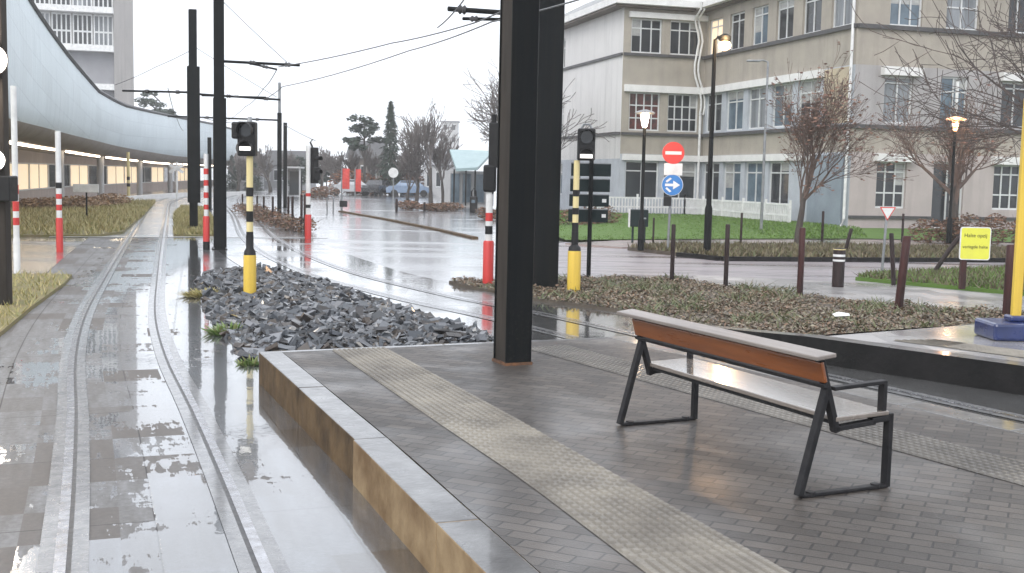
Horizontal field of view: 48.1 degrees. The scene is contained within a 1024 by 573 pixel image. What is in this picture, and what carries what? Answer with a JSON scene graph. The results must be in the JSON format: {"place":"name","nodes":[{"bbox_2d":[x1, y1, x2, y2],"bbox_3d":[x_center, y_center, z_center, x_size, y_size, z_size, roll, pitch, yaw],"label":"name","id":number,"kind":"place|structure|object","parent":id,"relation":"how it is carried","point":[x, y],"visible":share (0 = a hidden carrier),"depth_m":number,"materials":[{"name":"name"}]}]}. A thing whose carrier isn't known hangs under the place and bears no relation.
{"place":"outdoors","nodes":[
{"label":"outdoors","id":0,"kind":"place"},
{"bbox_2d":[0,268,71,336],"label":"verge","id":1,"kind":"structure","parent":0,"point":[21,315],"depth_m":17.84,"materials":[{"name":"green plant"}]},
{"bbox_2d":[0,0,17,304],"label":"light mast","id":2,"kind":"object","parent":1,"relation":"on","point":[8,188],"visible":0.98,"depth_m":16.21,"materials":[{"name":"metal"}]},
{"bbox_2d":[171,204,212,234],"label":"grass","id":3,"kind":"structure","parent":0,"point":[181,220],"depth_m":41.98,"materials":[{"name":"plant"}]},
{"bbox_2d":[174,233,212,235],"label":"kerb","id":4,"kind":"structure","parent":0,"point":[184,234],"depth_m":35.32,"materials":[{"name":"grey concrete"}]},
{"bbox_2d":[122,9,279,228],"bbox_3d":[-10.933,-5.606,38.855,5.991,7.263,1.562,3,6,14],"label":"tram mast","id":5,"kind":"object","parent":4,"relation":"on","point":[193,128],"visible":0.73,"depth_m":38.18,"materials":[{"name":"metal"}]},
{"bbox_2d":[264,150,315,187],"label":"house","id":6,"kind":"structure","parent":0,"point":[273,175],"depth_m":139.54,"materials":[{"name":"grey glass"}]},
{"bbox_2d":[26,0,701,176],"label":"sky","id":7,"kind":"structure","parent":0,"point":[300,31],"materials":[{"name":"white"}]},
{"bbox_2d":[422,149,457,196],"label":"house","id":8,"kind":"structure","parent":0,"point":[436,185],"depth_m":103.55,"materials":[{"name":"white glass"}]},
{"bbox_2d":[11,180,900,359],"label":"road","id":9,"kind":"structure","parent":0,"point":[429,253],"depth_m":37.47,"materials":[{"name":"grey asphalt"}]},
{"bbox_2d":[10,86,20,272],"bbox_3d":[-9.338,-1.988,21.561,0.120,3.528,0.118,1,6,0],"label":"striped post","id":10,"kind":"object","parent":9,"relation":"on","point":[15,204],"visible":0.78,"depth_m":21.50,"materials":[{"name":"white metal"}]},
{"bbox_2d":[55,131,62,251],"bbox_3d":[-10.838,-2.265,27.426,0.160,2.890,0.158,1,6,0],"label":"striped post","id":11,"kind":"object","parent":9,"relation":"on","point":[59,229],"visible":1,"depth_m":27.39,"materials":[{"name":"metal"}]},
{"bbox_2d":[33,0,133,155],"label":"tower block","id":12,"kind":"structure","parent":9,"relation":"on","point":[95,37],"depth_m":108.30,"materials":[{"name":"concrete"}]},
{"bbox_2d":[51,12,71,43],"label":"window","id":13,"kind":"structure","parent":12,"relation":"in","point":[61,23],"depth_m":107.42,"materials":[{"name":"grey glass"}]},
{"bbox_2d":[72,13,92,44],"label":"window","id":14,"kind":"structure","parent":12,"relation":"in","point":[82,23],"depth_m":107.89,"materials":[{"name":"grey glass"}]},
{"bbox_2d":[93,14,113,45],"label":"window","id":15,"kind":"structure","parent":12,"relation":"in","point":[103,24],"depth_m":108.39,"materials":[{"name":"grey glass"}]},
{"bbox_2d":[11,197,156,236],"bbox_3d":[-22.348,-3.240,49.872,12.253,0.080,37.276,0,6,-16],"label":"verge","id":16,"kind":"structure","parent":9,"relation":"on","point":[74,234],"depth_m":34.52,"materials":[{"name":"green plant"}]},
{"bbox_2d":[11,193,132,208],"bbox_3d":[-21.119,-4.200,56.647,3.231,0.780,10.534,2,6,7],"label":"hedge","id":17,"kind":"object","parent":16,"relation":"on","point":[72,201],"visible":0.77,"depth_m":54.41,"materials":[{"name":"beige plant"}]},
{"bbox_2d":[6,0,236,199],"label":"curved hall","id":18,"kind":"structure","parent":9,"relation":"on","point":[58,89],"depth_m":60.05,"materials":[{"name":"beige metal"}]},
{"bbox_2d":[29,163,48,189],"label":"window","id":19,"kind":"structure","parent":18,"relation":"in","point":[38,172],"depth_m":63.89,"materials":[{"name":"beige glass"}]},
{"bbox_2d":[134,92,177,115],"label":"pine tree","id":20,"kind":"object","parent":9,"relation":"on","point":[146,101],"visible":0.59,"depth_m":148.22,"materials":[{"name":"green plant"}]},
{"bbox_2d":[36,189,290,572],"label":"tram track","id":21,"kind":"structure","parent":9,"relation":"on","point":[62,548],"depth_m":8.17,"materials":[{"name":"metal"}]},
{"bbox_2d":[203,154,209,249],"bbox_3d":[-7.826,-2.165,29.352,0.173,2.447,0.173,1,6,0],"label":"striped post","id":22,"kind":"object","parent":9,"relation":"on","point":[206,231],"visible":1,"depth_m":29.32,"materials":[{"name":"red plastic"}]},
{"bbox_2d":[0,237,428,572],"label":"track bed","id":23,"kind":"object","parent":9,"relation":"on","point":[153,509],"visible":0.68,"depth_m":8.43,"materials":[{"name":"grey concrete"}]},
{"bbox_2d":[168,82,282,214],"bbox_3d":[-13.826,-6.642,55.008,6.391,6.183,0.414,3,6,17],"label":"tram mast","id":24,"kind":"object","parent":9,"relation":"on","point":[279,159],"visible":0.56,"depth_m":54.09,"materials":[{"name":"metal"}]},
{"bbox_2d":[253,144,274,191],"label":"bare tree","id":25,"kind":"object","parent":9,"relation":"on","point":[260,160],"visible":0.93,"depth_m":109.91,"materials":[{"name":"brown plant"}]},
{"bbox_2d":[230,202,319,232],"bbox_3d":[-10.380,-3.055,47.803,2.284,0.617,21.561,-1,6,-18],"label":"shrub bed","id":26,"kind":"object","parent":9,"relation":"on","point":[266,214],"visible":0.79,"depth_m":42.08,"materials":[{"name":"brown plant"}]},
{"bbox_2d":[305,139,322,238],"bbox_3d":[-6.021,-2.966,34.925,0.548,3.047,0.310,3,6,14],"label":"traffic signal","id":27,"kind":"object","parent":9,"relation":"on","point":[314,171],"visible":1,"depth_m":34.83,"materials":[{"name":"red paint"}]},
{"bbox_2d":[193,262,493,359],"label":"slate stones","id":28,"kind":"object","parent":9,"relation":"on","point":[281,309],"visible":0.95,"depth_m":15.11,"materials":[{"name":"grey stone"}]},
{"bbox_2d":[231,117,257,293],"bbox_3d":[-4.192,-1.204,17.926,0.360,2.880,0.405,1,6,0],"label":"traffic signal","id":29,"kind":"object","parent":28,"relation":"on","point":[244,134],"visible":0.97,"depth_m":17.95,"materials":[{"name":"yellow paint"}]},
{"bbox_2d":[342,114,384,182],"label":"pine tree","id":30,"kind":"object","parent":9,"relation":"on","point":[354,142],"visible":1,"depth_m":104.03,"materials":[{"name":"green plant"}]},
{"bbox_2d":[375,101,404,195],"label":"spruce tree","id":31,"kind":"object","parent":9,"relation":"on","point":[390,137],"visible":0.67,"depth_m":103.95,"materials":[{"name":"green plant"}]},
{"bbox_2d":[259,352,538,572],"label":"platform kerb","id":32,"kind":"structure","parent":9,"relation":"on","point":[433,524],"depth_m":6.76,"materials":[{"name":"concrete"}]},
{"bbox_2d":[338,211,477,238],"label":"kerb","id":33,"kind":"structure","parent":9,"relation":"on","point":[431,228],"depth_m":44.58,"materials":[{"name":"concrete"}]},
{"bbox_2d":[393,123,431,201],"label":"bare tree","id":34,"kind":"object","parent":9,"relation":"on","point":[415,155],"visible":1,"depth_m":77.59,"materials":[{"name":"brown plant"}]},
{"bbox_2d":[394,98,458,202],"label":"bare tree","id":35,"kind":"object","parent":9,"relation":"on","point":[428,127],"visible":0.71,"depth_m":79.34,"materials":[{"name":"brown plant"}]},
{"bbox_2d":[398,200,464,210],"bbox_3d":[-4.666,-4.590,65.022,4.097,0.624,3.380,1,6,0],"label":"shrub bed","id":36,"kind":"object","parent":9,"relation":"on","point":[442,206],"visible":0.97,"depth_m":64.61,"materials":[{"name":"brown plant"}]},
{"bbox_2d":[427,130,462,202],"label":"bare tree","id":37,"kind":"object","parent":9,"relation":"on","point":[442,157],"visible":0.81,"depth_m":80.21,"materials":[{"name":"grey plant"}]},
{"bbox_2d":[463,57,614,149],"bbox_3d":[0.856,-8.186,61.011,6.196,8.884,10.271,-1,6,-25],"label":"bare tree","id":38,"kind":"object","parent":9,"relation":"on","point":[487,120],"visible":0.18,"depth_m":61.48,"materials":[{"name":"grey plant"}]},
{"bbox_2d":[210,238,1023,423],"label":"track bed","id":39,"kind":"object","parent":9,"relation":"on","point":[1002,401],"visible":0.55,"depth_m":17.83,"materials":[{"name":"concrete"}]},
{"bbox_2d":[212,0,299,249],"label":"tram mast","id":40,"kind":"object","parent":39,"relation":"on","point":[219,183],"visible":0.98,"depth_m":29.18,"materials":[{"name":"metal"}]},
{"bbox_2d":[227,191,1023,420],"bbox_3d":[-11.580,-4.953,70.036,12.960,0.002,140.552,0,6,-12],"label":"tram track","id":41,"kind":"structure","parent":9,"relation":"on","point":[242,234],"depth_m":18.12,"materials":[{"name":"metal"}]},
{"bbox_2d":[259,336,1023,433],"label":"platform edging","id":42,"kind":"object","parent":9,"relation":"on","point":[1015,427],"visible":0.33,"depth_m":9.38,"materials":[{"name":"concrete"}]},
{"bbox_2d":[284,337,1023,572],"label":"platform","id":43,"kind":"structure","parent":9,"relation":"on","point":[731,472],"depth_m":6.96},
{"bbox_2d":[492,0,538,365],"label":"tram mast","id":44,"kind":"object","parent":43,"relation":"on","point":[517,125],"visible":1,"depth_m":10.53,"materials":[{"name":"metal"}]},
{"bbox_2d":[333,347,790,572],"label":"tactile paving","id":45,"kind":"structure","parent":43,"relation":"on","point":[643,530],"depth_m":6.55,"materials":[{"name":"concrete"}]},
{"bbox_2d":[616,309,893,497],"bbox_3d":[1.451,0.666,7.402,0.662,0.814,2.176,-1,6,-25],"label":"bench","id":46,"kind":"object","parent":43,"relation":"on","point":[798,363],"visible":1,"depth_m":6.97,"materials":[{"name":"brown wood"}]},
{"bbox_2d":[531,345,1023,485],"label":"tactile paving","id":47,"kind":"structure","parent":43,"relation":"on","point":[986,463],"depth_m":8.10,"materials":[{"name":"grey concrete"}]},
{"bbox_2d":[449,274,1023,334],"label":"planting bed","id":48,"kind":"object","parent":9,"relation":"on","point":[584,305],"visible":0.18,"depth_m":18.35,"materials":[{"name":"brown plant"}]},
{"bbox_2d":[482,114,497,283],"bbox_3d":[-0.283,-1.607,21.203,0.523,3.116,0.288,2,6,12],"label":"striped post","id":49,"kind":"object","parent":48,"relation":"on","point":[489,178],"visible":0.7,"depth_m":21.16,"materials":[{"name":"red metal"}]},
{"bbox_2d":[447,0,564,288],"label":"tram mast","id":50,"kind":"object","parent":48,"relation":"on","point":[548,140],"visible":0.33,"depth_m":20.01,"materials":[{"name":"metal"}]},
{"bbox_2d":[567,123,595,291],"bbox_3d":[1.188,-1.326,19.651,0.415,2.917,0.430,1,6,0],"label":"traffic signal","id":51,"kind":"object","parent":48,"relation":"on","point":[585,144],"visible":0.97,"depth_m":19.70,"materials":[{"name":"yellow paint"}]},
{"bbox_2d":[471,269,990,334],"bbox_3d":[4.214,0.256,18.116,11.680,0.200,7.304,5,7,37],"label":"ground cover","id":52,"kind":"object","parent":48,"relation":"on","point":[643,285],"visible":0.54,"depth_m":18.36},
{"bbox_2d":[796,227,805,295],"bbox_3d":[5.063,-0.404,20.091,0.105,1.259,0.110,1,6,0],"label":"wooden post","id":53,"kind":"object","parent":48,"relation":"on","point":[801,256],"visible":0.85,"depth_m":20.05,"materials":[{"name":"red wood"}]},
{"bbox_2d":[894,236,910,310],"bbox_3d":[6.114,-0.169,17.965,0.203,1.252,0.130,1,6,0],"label":"wooden post","id":54,"kind":"object","parent":48,"relation":"on","point":[902,271],"visible":0.85,"depth_m":17.91,"materials":[{"name":"red wood"}]},
{"bbox_2d":[1002,245,1014,313],"bbox_3d":[7.535,-0.048,17.387,0.133,1.173,0.140,1,6,0],"label":"wooden post","id":55,"kind":"object","parent":48,"relation":"on","point":[1008,276],"visible":0.65,"depth_m":17.34,"materials":[{"name":"red wood"}]},
{"bbox_2d":[560,0,1023,228],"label":"school building","id":56,"kind":"structure","parent":9,"relation":"on","point":[624,61],"depth_m":52.28,"materials":[{"name":"beige paint"}]},
{"bbox_2d":[625,161,657,198],"bbox_3d":[6.659,-5.498,59.235,1.799,1.950,0.571,1,6,0],"label":"window","id":57,"kind":"structure","parent":56,"relation":"in","point":[633,168],"depth_m":59.22,"materials":[{"name":"grey glass"}]},
{"bbox_2d":[629,92,659,130],"bbox_3d":[6.757,-8.981,58.905,1.655,1.950,0.530,1,6,0],"label":"window","id":58,"kind":"structure","parent":56,"relation":"in","point":[638,101],"depth_m":58.89,"materials":[{"name":"grey glass"}]},
{"bbox_2d":[631,18,661,53],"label":"window","id":59,"kind":"structure","parent":56,"relation":"in","point":[645,33],"depth_m":58.54,"materials":[{"name":"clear glass"}]},
{"bbox_2d":[663,162,695,199],"bbox_3d":[8.710,-5.511,59.812,1.799,1.950,0.571,1,6,0],"label":"window","id":60,"kind":"structure","parent":56,"relation":"in","point":[688,176],"depth_m":59.95,"materials":[{"name":"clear glass"}]},
{"bbox_2d":[667,93,697,131],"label":"window","id":61,"kind":"structure","parent":56,"relation":"in","point":[682,108],"depth_m":59.50,"materials":[{"name":"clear glass"}]},
{"bbox_2d":[670,20,699,55],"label":"window","id":62,"kind":"structure","parent":56,"relation":"in","point":[683,34],"depth_m":59.10,"materials":[{"name":"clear glass"}]},
{"bbox_2d":[724,162,740,200],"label":"window","id":63,"kind":"structure","parent":56,"relation":"in","point":[732,169],"depth_m":56.83,"materials":[{"name":"glass"}]},
{"bbox_2d":[727,89,743,130],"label":"window","id":64,"kind":"structure","parent":56,"relation":"in","point":[735,98],"depth_m":56.48,"materials":[{"name":"grey glass"}]},
{"bbox_2d":[731,11,744,49],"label":"window","id":65,"kind":"structure","parent":56,"relation":"in","point":[737,38],"depth_m":56.12,"materials":[{"name":"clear glass"}]},
{"bbox_2d":[746,162,761,201],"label":"window","id":66,"kind":"structure","parent":56,"relation":"in","point":[753,180],"depth_m":54.64,"materials":[{"name":"glass"}]},
{"bbox_2d":[749,86,765,128],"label":"window","id":67,"kind":"structure","parent":56,"relation":"in","point":[757,101],"depth_m":54.29,"materials":[{"name":"grey glass"}]},
{"bbox_2d":[753,4,768,44],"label":"window","id":68,"kind":"structure","parent":56,"relation":"in","point":[761,13],"depth_m":53.85,"materials":[{"name":"grey glass"}]},
{"bbox_2d":[769,162,788,203],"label":"window","id":69,"kind":"structure","parent":56,"relation":"in","point":[779,172],"depth_m":52.31,"materials":[{"name":"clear glass"}]},
{"bbox_2d":[773,82,792,127],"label":"window","id":70,"kind":"structure","parent":56,"relation":"in","point":[778,87],"depth_m":52.11,"materials":[{"name":"grey glass"}]},
{"bbox_2d":[778,0,793,39],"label":"window","id":71,"kind":"structure","parent":56,"relation":"in","point":[786,7],"depth_m":51.69,"materials":[{"name":"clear glass"}]},
{"bbox_2d":[799,78,820,121],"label":"window","id":72,"kind":"structure","parent":56,"relation":"in","point":[807,85],"depth_m":49.82,"materials":[{"name":"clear glass"}]},
{"bbox_2d":[804,0,821,33],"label":"window","id":73,"kind":"structure","parent":56,"relation":"in","point":[813,8],"depth_m":49.46,"materials":[{"name":"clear glass"}]},
{"bbox_2d":[833,0,852,27],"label":"window","id":74,"kind":"structure","parent":56,"relation":"in","point":[842,8],"depth_m":47.20,"materials":[{"name":"grey glass"}]},
{"bbox_2d":[875,161,905,207],"bbox_3d":[15.500,-4.171,47.144,1.366,1.900,0.449,1,6,0],"label":"window","id":75,"kind":"structure","parent":56,"relation":"in","point":[888,194],"depth_m":47.17,"materials":[{"name":"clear glass"}]},
{"bbox_2d":[883,76,911,123],"bbox_3d":[15.693,-7.605,46.846,1.318,1.900,0.435,1,6,0],"label":"window","id":76,"kind":"structure","parent":56,"relation":"in","point":[887,91],"depth_m":46.85,"materials":[{"name":"grey glass"}]},
{"bbox_2d":[890,0,921,26],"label":"window","id":77,"kind":"structure","parent":56,"relation":"in","point":[899,11],"depth_m":46.57,"materials":[{"name":"grey glass"}]},
{"bbox_2d":[931,162,962,227],"bbox_3d":[18.120,-3.814,47.920,1.462,2.750,0.476,1,6,0],"label":"window","id":78,"kind":"structure","parent":56,"relation":"in","point":[940,207],"depth_m":47.89,"materials":[{"name":"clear glass"}]},
{"bbox_2d":[939,76,966,127],"bbox_3d":[18.247,-7.571,47.571,1.270,2.200,0.421,1,6,0],"label":"window","id":79,"kind":"structure","parent":56,"relation":"in","point":[951,81],"depth_m":47.51,"materials":[{"name":"grey glass"}]},
{"bbox_2d":[946,0,977,29],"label":"window","id":80,"kind":"structure","parent":56,"relation":"in","point":[954,9],"depth_m":47.28,"materials":[{"name":"grey glass"}]},
{"bbox_2d":[992,165,1019,209],"bbox_3d":[20.919,-4.205,48.669,1.366,1.900,0.449,1,6,0],"label":"window","id":81,"kind":"structure","parent":56,"relation":"in","point":[1006,177],"depth_m":48.68,"materials":[{"name":"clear glass"}]},
{"bbox_2d":[1000,82,1023,127],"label":"window","id":82,"kind":"structure","parent":56,"relation":"in","point":[1019,121],"depth_m":48.36,"materials":[{"name":"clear glass"}]},
{"bbox_2d":[704,324,1023,395],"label":"platform kerb","id":83,"kind":"structure","parent":9,"relation":"on","point":[989,373],"depth_m":12.12,"materials":[{"name":"concrete"}]},
{"bbox_2d":[825,323,1023,361],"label":"platform","id":84,"kind":"structure","parent":9,"relation":"on","point":[963,333],"depth_m":13.15,"materials":[{"name":"concrete"}]},
{"bbox_2d":[895,339,1023,357],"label":"tactile paving","id":85,"kind":"structure","parent":84,"relation":"on","point":[979,348],"depth_m":12.42,"materials":[{"name":"concrete"}]},
{"bbox_2d":[974,103,1023,340],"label":"stop pole","id":86,"kind":"object","parent":84,"relation":"on","point":[1009,327],"visible":1,"depth_m":13.15,"materials":[{"name":"yellow metal"}]},
{"bbox_2d":[444,149,493,206],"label":"pavilion","id":87,"kind":"structure","parent":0,"point":[463,180],"depth_m":74.10,"materials":[{"name":"paint"}]},
{"bbox_2d":[627,247,781,256],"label":"verge","id":88,"kind":"structure","parent":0,"point":[650,251],"depth_m":31.62,"materials":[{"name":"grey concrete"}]},
{"bbox_2d":[661,142,683,247],"bbox_3d":[4.368,-2.461,31.355,0.600,2.963,0.140,1,6,0],"label":"road sign","id":89,"kind":"object","parent":88,"relation":"on","point":[673,156],"visible":0.98,"depth_m":31.26,"materials":[{"name":"metal"}]},
{"bbox_2d":[703,33,730,251],"bbox_3d":[5.388,-3.717,30.113,0.520,5.743,0.334,2,6,11],"label":"street lamp","id":90,"kind":"object","parent":88,"relation":"on","point":[724,39],"visible":0.97,"depth_m":30.14,"materials":[{"name":"metal"}]},
{"bbox_2d":[762,42,923,243],"bbox_3d":[9.573,-4.229,34.478,4.297,6.210,4.056,1,6,0],"label":"bare tree","id":91,"kind":"object","parent":88,"relation":"on","point":[813,124],"visible":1,"depth_m":34.14,"materials":[{"name":"brown plant"}]},
{"bbox_2d":[559,210,1014,241],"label":"lawn","id":92,"kind":"structure","parent":0,"point":[874,233],"depth_m":42.86,"materials":[{"name":"plant"}]},
{"bbox_2d":[587,193,791,222],"bbox_3d":[7.792,-3.659,52.966,5.374,1.000,10.824,0,6,-16],"label":"picket fence","id":93,"kind":"object","parent":92,"relation":"on","point":[721,207],"visible":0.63,"depth_m":54.63,"materials":[{"name":"white paint"}]},
{"bbox_2d":[746,60,768,229],"bbox_3d":[9.170,-5.339,43.328,0.857,6.392,0.200,1,6,0],"label":"street lamp","id":94,"kind":"object","parent":92,"relation":"on","point":[763,169],"visible":0.97,"depth_m":43.31,"materials":[{"name":"metal"}]},
{"bbox_2d":[565,239,1014,248],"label":"footpath","id":95,"kind":"structure","parent":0,"point":[621,244],"depth_m":38.39,"materials":[{"name":"grey concrete"}]},
{"bbox_2d":[862,73,1018,243],"bbox_3d":[15.124,-4.494,40.605,5.317,5.838,5.076,1,6,0],"label":"bare tree","id":96,"kind":"object","parent":95,"relation":"on","point":[960,170],"visible":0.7,"depth_m":39.61,"materials":[{"name":"brown plant"}]},
{"bbox_2d":[946,116,965,242],"bbox_3d":[14.788,-3.573,38.524,0.680,4.234,0.680,1,6,0],"label":"street lamp","id":97,"kind":"object","parent":95,"relation":"on","point":[949,230],"visible":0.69,"depth_m":38.52,"materials":[{"name":"metal"}]},
{"bbox_2d":[907,212,1015,244],"bbox_3d":[16.222,-1.931,38.955,5.383,1.164,1.410,3,6,15],"label":"hedge","id":98,"kind":"object","parent":95,"relation":"on","point":[941,226],"visible":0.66,"depth_m":39.02,"materials":[{"name":"brown plant"}]},
{"bbox_2d":[558,242,1023,296],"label":"road","id":99,"kind":"structure","parent":0,"point":[610,261],"depth_m":27.47,"materials":[{"name":"grey asphalt"}]},
{"bbox_2d":[568,161,610,277],"bbox_3d":[1.552,-1.403,23.097,0.836,2.524,0.140,1,6,0],"label":"direction sign","id":100,"kind":"object","parent":99,"relation":"on","point":[590,185],"visible":0.92,"depth_m":23.08,"materials":[{"name":"metal"}]},
{"bbox_2d":[635,109,654,250],"bbox_3d":[3.546,-2.876,31.086,0.560,3.804,0.560,1,6,0],"label":"street lamp","id":101,"kind":"object","parent":99,"relation":"on","point":[645,114],"visible":1,"depth_m":31.05,"materials":[{"name":"metal"}]},
{"bbox_2d":[676,252,1005,261],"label":"kerb","id":102,"kind":"structure","parent":99,"relation":"on","point":[793,259],"depth_m":29.83,"materials":[{"name":"concrete"}]},
{"bbox_2d":[853,265,1023,295],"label":"verge","id":103,"kind":"structure","parent":99,"relation":"on","point":[934,285],"depth_m":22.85,"materials":[{"name":"plant"}]},
{"bbox_2d":[627,240,1005,257],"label":"grass","id":104,"kind":"structure","parent":0,"point":[790,249],"depth_m":31.68,"materials":[{"name":"green plant"}]},
{"bbox_2d":[692,275,1023,311],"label":"footpath","id":105,"kind":"structure","parent":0,"point":[886,292],"depth_m":21.62,"materials":[{"name":"concrete"}]},
{"bbox_2d":[832,248,845,286],"bbox_3d":[6.396,-0.372,22.462,0.236,0.765,0.236,1,6,0],"label":"bollard","id":106,"kind":"object","parent":105,"relation":"on","point":[838,268],"visible":1,"depth_m":22.37,"materials":[{"name":"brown wood"}]},
{"bbox_2d":[958,227,990,288],"bbox_3d":[8.774,-0.539,21.828,0.580,1.189,0.148,1,6,0],"label":"notice sign","id":107,"kind":"object","parent":105,"relation":"on","point":[975,243],"visible":1,"depth_m":21.74,"materials":[{"name":"yellow metal"}]},
{"bbox_2d":[851,0,1023,165],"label":"bare tree","id":108,"kind":"object","parent":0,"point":[1018,98],"visible":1,"depth_m":30.77,"materials":[{"name":"brown plant"}]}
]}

